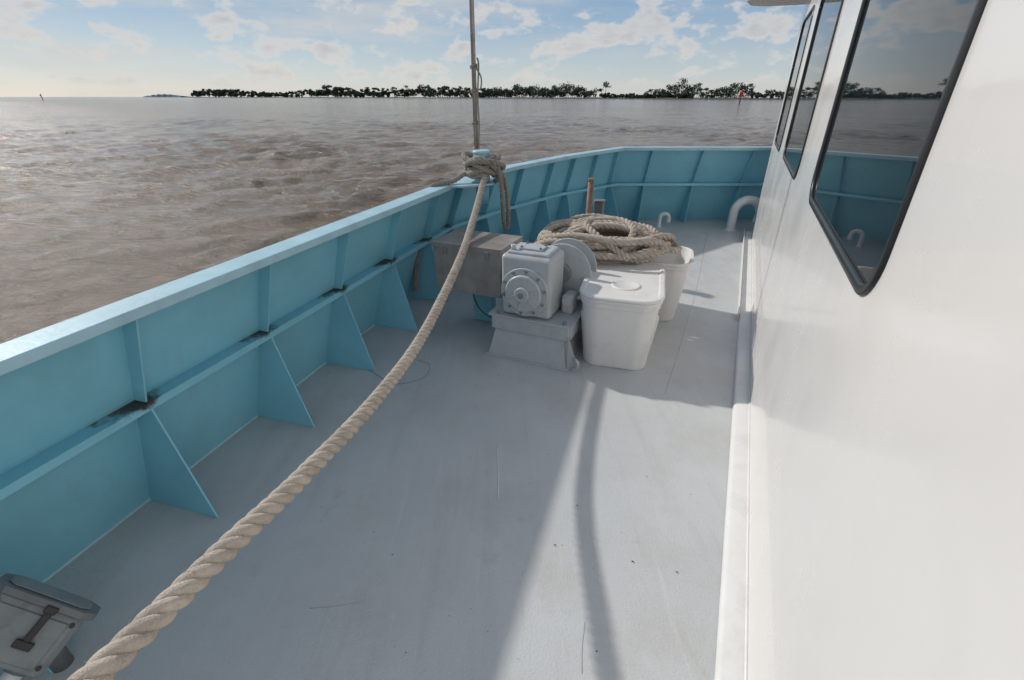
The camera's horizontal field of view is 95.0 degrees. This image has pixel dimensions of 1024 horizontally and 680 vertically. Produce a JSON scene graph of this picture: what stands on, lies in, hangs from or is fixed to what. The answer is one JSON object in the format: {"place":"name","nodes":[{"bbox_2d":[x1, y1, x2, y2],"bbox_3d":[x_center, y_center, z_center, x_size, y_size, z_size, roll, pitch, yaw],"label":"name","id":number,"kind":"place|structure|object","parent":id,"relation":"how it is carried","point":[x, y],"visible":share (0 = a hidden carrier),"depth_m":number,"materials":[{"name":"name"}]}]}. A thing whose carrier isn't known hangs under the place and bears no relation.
{"place":"outdoors","nodes":[
{"label":"outdoors","id":0,"kind":"place"},
{"bbox_2d":[0,219,753,679],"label":"deck","id":1,"kind":"structure","parent":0,"point":[418,539],"depth_m":2.15,"materials":[{"name":"paint"}]},
{"bbox_2d":[0,573,100,679],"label":"deck junction box","id":2,"kind":"object","parent":1,"relation":"on","point":[40,623],"visible":1,"depth_m":1.43,"materials":[{"name":"white paint"}]},
{"bbox_2d":[316,600,364,607],"bbox_3d":[-0.676,1.028,1.819,0.209,0.002,0.011,-4,28,-8],"label":"deck scuff","id":3,"kind":"object","parent":1,"relation":"on","point":[340,605],"visible":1,"depth_m":1.81,"materials":[{"name":"grey paint"}]},
{"bbox_2d":[0,147,771,672],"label":"bulwark","id":4,"kind":"object","parent":1,"relation":"on","point":[112,415],"visible":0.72,"depth_m":2.40,"materials":[{"name":"blue paint"}]},
{"bbox_2d":[463,149,489,203],"bbox_3d":[-0.275,-1.496,4.316,0.345,0.465,0.160,19,33,32],"label":"mooring bollard","id":5,"kind":"object","parent":4,"relation":"attached to","point":[485,153],"visible":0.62,"depth_m":4.28,"materials":[{"name":"blue metal"}]},
{"bbox_2d":[67,151,510,679],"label":"mooring rope","id":6,"kind":"object","parent":5,"relation":"attached to","point":[119,651],"visible":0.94,"depth_m":1.25,"materials":[{"name":"beige fabric"}]},
{"bbox_2d":[431,229,522,321],"bbox_3d":[-0.257,-0.459,3.861,0.632,0.756,0.428,11,29,21],"label":"electrical box","id":7,"kind":"object","parent":4,"relation":"attached to","point":[479,277],"visible":0.76,"depth_m":3.64,"materials":[{"name":"silver metal"}]},
{"bbox_2d":[369,360,429,383],"bbox_3d":[-0.784,0.231,3.333,0.417,0.020,0.283,-11,29,-21],"label":"wire loop","id":8,"kind":"object","parent":1,"relation":"on","point":[408,382],"visible":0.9,"depth_m":3.29,"materials":[{"name":"grey metal"}]},
{"bbox_2d":[485,238,596,371],"bbox_3d":[0.275,-0.349,3.564,0.747,0.840,0.760,11,29,21],"label":"anchor winch","id":9,"kind":"object","parent":1,"relation":"on","point":[535,313],"visible":0.94,"depth_m":3.38,"materials":[{"name":"grey paint"}]},
{"bbox_2d":[586,178,593,213],"bbox_3d":[0.745,-1.047,4.661,0.160,1.070,0.160,0,27,0],"label":"rusty pipe post","id":10,"kind":"object","parent":1,"relation":"on","point":[589,195],"visible":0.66,"depth_m":4.47,"materials":[{"name":"metal"}]},
{"bbox_2d":[593,199,605,214],"bbox_3d":[0.901,-1.077,4.999,0.120,0.812,0.129,10,29,18],"label":"grey valve post","id":11,"kind":"object","parent":1,"relation":"on","point":[598,206],"visible":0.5,"depth_m":4.82,"materials":[{"name":"grey metal"}]},
{"bbox_2d":[579,262,664,369],"bbox_3d":[0.825,-0.201,3.568,0.596,0.573,0.855,8,28,15],"label":"storage tote","id":12,"kind":"object","parent":1,"relation":"on","point":[621,304],"visible":0.93,"depth_m":3.27,"materials":[{"name":"white plastic"}]},
{"bbox_2d":[627,246,693,320],"bbox_3d":[1.120,-0.546,4.268,0.920,0.541,0.616,9,29,16],"label":"storage tote","id":13,"kind":"object","parent":1,"relation":"on","point":[677,266],"visible":0.35,"depth_m":3.99,"materials":[{"name":"white plastic"}]},
{"bbox_2d":[533,213,681,263],"bbox_3d":[0.779,-0.859,3.945,1.212,0.323,0.801,0,27,0],"label":"rope coil","id":14,"kind":"object","parent":13,"relation":"on","point":[607,239],"visible":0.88,"depth_m":3.74,"materials":[{"name":"beige fabric"}]},
{"bbox_2d":[656,212,670,226],"bbox_3d":[2.280,-1.814,7.055,0.204,0.228,0.087,0,27,0],"label":"gooseneck vent","id":15,"kind":"object","parent":1,"relation":"on","point":[667,215],"visible":1,"depth_m":7.02,"materials":[{"name":"white metal"}]},
{"bbox_2d":[665,233,707,393],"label":"deck weld seams","id":16,"kind":"object","parent":1,"relation":"on","point":[687,322],"visible":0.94,"depth_m":4.03,"materials":[{"name":"paint"}]},
{"bbox_2d":[724,196,759,231],"bbox_3d":[3.388,-1.833,6.797,0.518,0.500,0.178,3,28,7],"label":"gooseneck vent","id":17,"kind":"object","parent":1,"relation":"on","point":[737,205],"visible":0.75,"depth_m":6.75,"materials":[{"name":"white metal"}]},
{"bbox_2d":[714,0,1023,679],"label":"deckhouse","id":18,"kind":"object","parent":1,"relation":"on","point":[874,523],"visible":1,"depth_m":0.99,"materials":[{"name":"white paint"}]},
{"bbox_2d":[776,12,811,146],"bbox_3d":[2.982,-2.720,4.988,0.001,1.250,1.250,12,30,22],"label":"window glass","id":19,"kind":"structure","parent":18,"relation":"in","point":[806,25],"depth_m":5.03,"materials":[{"name":"black"}]},
{"bbox_2d":[785,0,841,172],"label":"window glass","id":20,"kind":"structure","parent":18,"relation":"in","point":[829,10],"depth_m":3.32,"materials":[{"name":"black"}]},
{"bbox_2d":[813,0,976,283],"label":"window glass","id":21,"kind":"structure","parent":18,"relation":"in","point":[904,53],"depth_m":1.33,"materials":[{"name":"black"}]},
{"bbox_2d":[0,97,782,343],"bbox_3d":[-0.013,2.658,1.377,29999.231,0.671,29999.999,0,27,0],"label":"water","id":22,"kind":"structure","parent":0,"point":[104,201],"depth_m":24.27,"materials":[{"name":"brown liquid"}]},
{"bbox_2d":[144,94,188,96],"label":"islet","id":23,"kind":"object","parent":22,"relation":"in","point":[163,95],"visible":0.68,"depth_m":2673.38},
{"bbox_2d":[738,89,743,103],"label":"channel marker","id":24,"kind":"object","parent":22,"relation":"in","point":[741,94],"visible":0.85,"depth_m":203.72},
{"bbox_2d":[0,0,805,96],"label":"sky","id":25,"kind":"structure","parent":0,"point":[49,48],"materials":[{"name":"blue"}]},
{"bbox_2d":[469,0,481,149],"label":"flag staff","id":26,"kind":"object","parent":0,"point":[475,100],"visible":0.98,"depth_m":4.13,"materials":[{"name":"silver metal"}]},
{"bbox_2d":[187,97,782,99],"bbox_3d":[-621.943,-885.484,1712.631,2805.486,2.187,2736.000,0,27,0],"label":"shore","id":27,"kind":"structure","parent":0,"point":[738,98],"depth_m":848.34,"materials":[{"name":"green plant"}]},
{"bbox_2d":[190,78,784,98],"bbox_3d":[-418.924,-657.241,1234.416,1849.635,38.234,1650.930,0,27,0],"label":"distant tree line","id":28,"kind":"object","parent":27,"relation":"on","point":[726,91],"visible":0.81,"depth_m":911.86,"materials":[{"name":"green plant"}]}
]}

